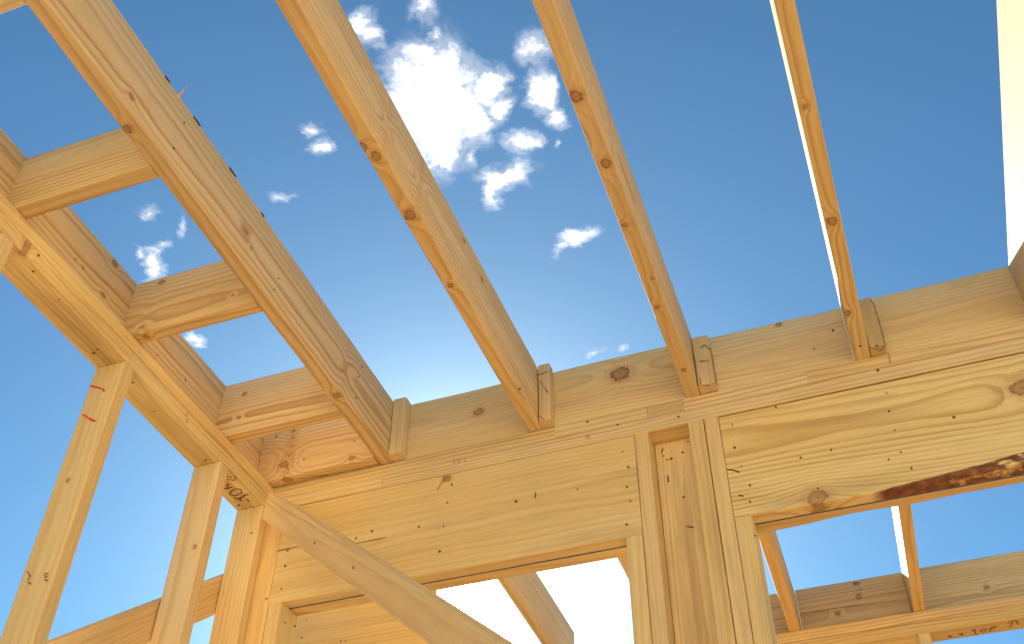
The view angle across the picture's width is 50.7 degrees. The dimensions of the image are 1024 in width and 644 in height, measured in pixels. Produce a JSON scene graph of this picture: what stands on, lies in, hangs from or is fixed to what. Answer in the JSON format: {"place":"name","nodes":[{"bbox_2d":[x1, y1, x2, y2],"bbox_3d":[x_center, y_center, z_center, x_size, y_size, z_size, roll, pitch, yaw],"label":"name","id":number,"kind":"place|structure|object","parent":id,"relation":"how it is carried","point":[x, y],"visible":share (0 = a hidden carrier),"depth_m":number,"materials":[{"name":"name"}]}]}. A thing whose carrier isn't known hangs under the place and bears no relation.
{"place":"outdoors","nodes":[
{"label":"outdoors","id":0,"kind":"place"},
{"bbox_2d":[0,0,1023,643],"label":"sky","id":1,"kind":"structure","parent":0,"point":[697,93],"materials":[{"name":"blue"}]},
{"bbox_3d":[-0.240,1.798,2.153,0.040,2.423,0.084,-14,-45,15],"label":"beam post","id":2,"kind":"object","parent":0,"visible":0},
{"bbox_2d":[293,591,436,643],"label":"beam","id":3,"kind":"structure","parent":2,"relation":"on","point":[371,623],"depth_m":3.08,"materials":[{"name":"brown wood"}]},
{"bbox_3d":[-0.128,-1.672,-1.268,4.413,2.797,0.087,-14,-45,15],"label":"sheathed wall","id":4,"kind":"object","parent":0,"visible":0},
{"bbox_2d":[24,0,393,464],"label":"ceiling joist","id":5,"kind":"object","parent":4,"relation":"on","point":[102,47],"visible":0.99,"depth_m":2.37,"materials":[{"name":"brown wood"}]},
{"bbox_2d":[388,397,410,461],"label":"end block","id":6,"kind":"structure","parent":5,"relation":"attached to","point":[399,430],"depth_m":3.00,"materials":[{"name":"brown wood"}]},
{"bbox_2d":[275,0,542,431],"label":"ceiling joist","id":7,"kind":"object","parent":4,"relation":"on","point":[328,38],"visible":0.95,"depth_m":2.34,"materials":[{"name":"brown wood"}]},
{"bbox_2d":[538,363,553,428],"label":"end block","id":8,"kind":"structure","parent":7,"relation":"attached to","point":[546,399],"depth_m":2.89,"materials":[{"name":"brown wood"}]},
{"bbox_2d":[532,0,700,397],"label":"ceiling joist","id":9,"kind":"object","parent":4,"relation":"on","point":[563,34],"visible":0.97,"depth_m":2.28,"materials":[{"name":"brown wood"}]},
{"bbox_2d":[691,335,717,393],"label":"end block","id":10,"kind":"structure","parent":9,"relation":"attached to","point":[705,367],"depth_m":2.76,"materials":[{"name":"brown wood"}]},
{"bbox_2d":[770,0,870,360],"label":"ceiling joist","id":11,"kind":"object","parent":4,"relation":"on","point":[789,31],"visible":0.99,"depth_m":2.23,"materials":[{"name":"brown wood"}]},
{"bbox_2d":[859,297,886,356],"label":"end block","id":12,"kind":"structure","parent":11,"relation":"attached to","point":[875,337],"depth_m":2.65,"materials":[{"name":"brown wood"}]},
{"bbox_2d":[996,0,1023,300],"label":"ceiling joist","id":13,"kind":"object","parent":4,"relation":"on","point":[1010,17],"visible":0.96,"depth_m":2.26,"materials":[{"name":"brown wood"}]},
{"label":"subfloor","id":14,"kind":"structure","parent":0,"visible":0},
{"bbox_2d":[0,233,13,273],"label":"wall stud","id":15,"kind":"object","parent":14,"relation":"on","point":[6,245],"depth_m":2.25,"materials":[{"name":"brown wood"}]},
{"bbox_2d":[0,211,131,368],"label":"top plate","id":16,"kind":"object","parent":15,"relation":"on","point":[42,285],"visible":0.98,"depth_m":2.41,"materials":[{"name":"brown wood"}]},
{"bbox_2d":[0,192,273,495],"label":"top plate","id":17,"kind":"object","parent":16,"relation":"on","point":[24,227],"visible":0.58,"depth_m":2.57,"materials":[{"name":"brown wood"}]},
{"bbox_2d":[0,0,25,13],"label":"joist block","id":18,"kind":"structure","parent":17,"relation":"on","point":[7,5],"depth_m":1.96,"materials":[{"name":"brown wood"}]},
{"bbox_2d":[6,127,159,218],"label":"joist block","id":19,"kind":"structure","parent":17,"relation":"on","point":[85,170],"depth_m":2.31,"materials":[{"name":"brown wood"}]},
{"bbox_2d":[0,128,263,470],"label":"edge board","id":20,"kind":"object","parent":17,"relation":"on","point":[68,236],"visible":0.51,"depth_m":2.63,"materials":[{"name":"brown wood"}]},
{"bbox_2d":[123,260,262,343],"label":"joist block","id":21,"kind":"structure","parent":17,"relation":"on","point":[192,299],"depth_m":2.61,"materials":[{"name":"brown wood"}]},
{"bbox_2d":[216,367,343,443],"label":"joist block","id":22,"kind":"structure","parent":17,"relation":"on","point":[293,399],"depth_m":2.90,"materials":[{"name":"brown wood"}]},
{"bbox_2d":[258,418,378,487],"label":"backing block","id":23,"kind":"structure","parent":17,"relation":"on","point":[336,446],"depth_m":3.05,"materials":[{"name":"brown wood"}]},
{"bbox_2d":[0,361,133,643],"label":"wall stud","id":24,"kind":"object","parent":14,"relation":"on","point":[32,613],"depth_m":2.28,"materials":[{"name":"brown wood"}]},
{"bbox_2d":[46,573,223,643],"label":"outside brace","id":25,"kind":"object","parent":24,"relation":"attached to","point":[135,625],"visible":0.47,"depth_m":2.49,"materials":[{"name":"brown wood"}]},
{"bbox_2d":[150,462,227,643],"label":"wall stud","id":26,"kind":"object","parent":14,"relation":"on","point":[176,615],"depth_m":2.66,"materials":[{"name":"brown wood"}]},
{"bbox_2d":[209,506,265,643],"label":"wall stud","id":27,"kind":"object","parent":14,"relation":"on","point":[234,599],"depth_m":2.85,"materials":[{"name":"brown wood"}]},
{"bbox_2d":[243,522,280,643],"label":"wall stud","id":28,"kind":"object","parent":14,"relation":"on","point":[257,618],"depth_m":2.84,"materials":[{"name":"brown wood"}]},
{"bbox_2d":[125,352,267,510],"bbox_3d":[-0.802,0.333,2.831,0.116,0.043,0.749,-14,-45,15],"label":"top plate","id":29,"kind":"object","parent":28,"relation":"on","point":[165,413],"visible":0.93,"depth_m":2.76,"materials":[{"name":"brown wood"}]},
{"bbox_2d":[285,467,382,505],"bbox_3d":[-0.499,0.481,3.023,0.344,0.092,0.087,-14,-45,15],"label":"top plate","id":30,"kind":"object","parent":28,"relation":"on","point":[334,492],"visible":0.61,"depth_m":2.97,"materials":[{"name":"brown wood"}]},
{"bbox_2d":[262,602,296,643],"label":"wall stud","id":31,"kind":"object","parent":14,"relation":"on","point":[281,622],"depth_m":2.76,"materials":[{"name":"brown wood"}]},
{"bbox_2d":[262,493,513,643],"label":"diagonal brace","id":32,"kind":"object","parent":14,"relation":"on","point":[423,612],"visible":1,"depth_m":2.17,"materials":[{"name":"brown wood"}]},
{"bbox_2d":[626,535,652,643],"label":"wall stud","id":33,"kind":"object","parent":14,"relation":"on","point":[641,618],"depth_m":2.44,"materials":[{"name":"brown wood"}]},
{"bbox_2d":[269,435,642,615],"bbox_3d":[-0.148,0.533,2.794,1.000,0.293,0.089,-14,-45,15],"label":"window header","id":34,"kind":"object","parent":33,"relation":"on","point":[562,509],"depth_m":2.73,"materials":[{"name":"brown wood"}]},
{"bbox_2d":[634,432,674,643],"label":"wall stud","id":35,"kind":"object","parent":14,"relation":"on","point":[662,626],"depth_m":2.52,"materials":[{"name":"brown wood"}]},
{"bbox_2d":[655,439,716,643],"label":"wall stud","id":36,"kind":"object","parent":14,"relation":"on","point":[692,608],"depth_m":2.55,"materials":[{"name":"brown wood"}]},
{"bbox_2d":[688,420,736,643],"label":"wall stud","id":37,"kind":"object","parent":14,"relation":"on","point":[720,599],"depth_m":2.47,"materials":[{"name":"brown wood"}]},
{"bbox_2d":[704,416,753,643],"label":"wall stud","id":38,"kind":"object","parent":14,"relation":"on","point":[737,592],"depth_m":2.46,"materials":[{"name":"brown wood"}]},
{"bbox_2d":[735,516,776,643],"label":"wall stud","id":39,"kind":"object","parent":14,"relation":"on","point":[760,612],"depth_m":2.36,"materials":[{"name":"brown wood"}]},
{"bbox_2d":[719,353,1023,533],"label":"window header","id":40,"kind":"object","parent":39,"relation":"on","point":[935,435],"depth_m":2.48,"materials":[{"name":"brown wood"}]},
{"bbox_2d":[382,337,1023,487],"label":"top plate","id":41,"kind":"object","parent":40,"relation":"on","point":[668,428],"visible":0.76,"depth_m":2.70,"materials":[{"name":"brown wood"}]},
{"bbox_2d":[273,427,555,496],"bbox_3d":[-0.266,0.414,2.970,0.839,0.040,0.087,-14,-45,15],"label":"top plate","id":42,"kind":"object","parent":41,"relation":"on","point":[436,458],"visible":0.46,"depth_m":2.93,"materials":[{"name":"brown wood"}]},
{"bbox_2d":[274,464,380,487],"bbox_3d":[-0.532,0.382,3.105,0.372,0.189,0.037,-14,-45,15],"label":"edge board","id":43,"kind":"object","parent":42,"relation":"on","point":[330,475],"visible":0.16,"depth_m":3.02,"materials":[{"name":"brown wood"}]},
{"bbox_2d":[394,384,529,462],"bbox_3d":[-0.133,0.281,2.998,0.396,0.194,0.038,-14,-45,15],"label":"edge board","id":44,"kind":"object","parent":42,"relation":"on","point":[469,418],"visible":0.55,"depth_m":2.98,"materials":[{"name":"brown wood"}]},
{"bbox_2d":[555,407,647,438],"bbox_3d":[0.244,0.289,2.829,0.248,0.044,0.087,-14,-45,15],"label":"top plate","id":45,"kind":"object","parent":41,"relation":"on","point":[607,421],"visible":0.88,"depth_m":2.80,"materials":[{"name":"brown wood"}]},
{"bbox_2d":[545,346,686,428],"bbox_3d":[0.269,0.181,2.886,0.387,0.190,0.041,-14,-45,15],"label":"edge board","id":46,"kind":"object","parent":45,"relation":"on","point":[648,378],"visible":0.81,"depth_m":2.87,"materials":[{"name":"brown wood"}]},
{"bbox_2d":[647,399,684,418],"bbox_3d":[0.406,0.248,2.787,0.095,0.039,0.084,-14,-45,15],"label":"filler piece","id":47,"kind":"object","parent":41,"relation":"on","point":[665,409],"visible":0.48,"depth_m":2.76,"materials":[{"name":"brown wood"}]},
{"bbox_2d":[683,353,890,410],"bbox_3d":[0.691,0.176,2.709,0.511,0.042,0.087,-14,-45,15],"label":"top plate","id":48,"kind":"object","parent":41,"relation":"on","point":[755,389],"visible":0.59,"depth_m":2.70,"materials":[{"name":"brown wood"}]},
{"bbox_2d":[701,308,854,394],"bbox_3d":[0.668,0.085,2.776,0.384,0.184,0.042,-14,-45,15],"label":"edge board","id":49,"kind":"object","parent":48,"relation":"on","point":[806,344],"visible":0.84,"depth_m":2.75,"materials":[{"name":"brown wood"}]},
{"bbox_2d":[807,324,1023,383],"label":"top plate","id":50,"kind":"object","parent":41,"relation":"on","point":[925,352],"visible":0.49,"depth_m":2.60,"materials":[{"name":"brown wood"}]},
{"bbox_2d":[869,267,1023,357],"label":"edge board","id":51,"kind":"object","parent":50,"relation":"on","point":[970,305],"visible":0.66,"depth_m":2.65,"materials":[{"name":"brown wood"}]},
{"bbox_2d":[918,632,932,643],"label":"wall stud","id":52,"kind":"object","parent":14,"relation":"on","point":[924,638],"depth_m":3.49,"materials":[{"name":"beige wood"}]},
{"bbox_2d":[785,606,1023,643],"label":"top plate","id":53,"kind":"object","parent":52,"relation":"on","point":[989,622],"visible":0.98,"depth_m":3.51,"materials":[{"name":"brown wood"}]},
{"bbox_2d":[776,595,1023,643],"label":"top plate","id":54,"kind":"object","parent":53,"relation":"on","point":[903,619],"visible":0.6,"depth_m":3.56,"materials":[{"name":"brown wood"}]},
{"bbox_2d":[497,572,574,643],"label":"joist","id":55,"kind":"object","parent":54,"relation":"on","point":[533,601],"visible":0.35,"depth_m":3.70,"materials":[{"name":"brown wood"}]},
{"bbox_2d":[617,556,628,578],"bbox_3d":[0.360,0.693,3.430,0.037,0.193,1.407,-13,-45,14],"label":"joist","id":56,"kind":"object","parent":54,"relation":"on","point":[623,560],"visible":0.02,"depth_m":3.35,"materials":[{"name":"brown wood"}]},
{"bbox_2d":[769,593,789,633],"bbox_3d":[0.793,1.086,3.845,0.380,0.192,0.036,-14,-45,15],"label":"edge board","id":57,"kind":"object","parent":54,"relation":"on","point":[780,623],"depth_m":3.80,"materials":[{"name":"brown wood"}]},
{"bbox_2d":[758,531,801,631],"bbox_3d":[0.766,0.593,3.319,0.037,0.193,1.407,-13,-45,14],"label":"joist","id":58,"kind":"object","parent":54,"relation":"on","point":[774,557],"visible":0.4,"depth_m":3.46,"materials":[{"name":"brown wood"}]},
{"bbox_2d":[795,573,911,629],"bbox_3d":[1.181,0.990,3.738,0.368,0.190,0.038,-14,-45,15],"label":"edge board","id":59,"kind":"object","parent":54,"relation":"on","point":[856,600],"visible":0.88,"depth_m":3.74,"materials":[{"name":"brown wood"}]},
{"bbox_2d":[891,504,924,612],"bbox_3d":[1.149,0.498,3.215,0.037,0.193,1.407,-13,-45,14],"label":"joist","id":60,"kind":"object","parent":54,"relation":"on","point":[905,534],"visible":0.35,"depth_m":3.35,"materials":[{"name":"brown wood"}]},
{"bbox_2d":[919,551,1023,609],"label":"edge board","id":61,"kind":"object","parent":54,"relation":"on","point":[974,580],"visible":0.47,"depth_m":3.64,"materials":[{"name":"beige wood"}]}
]}

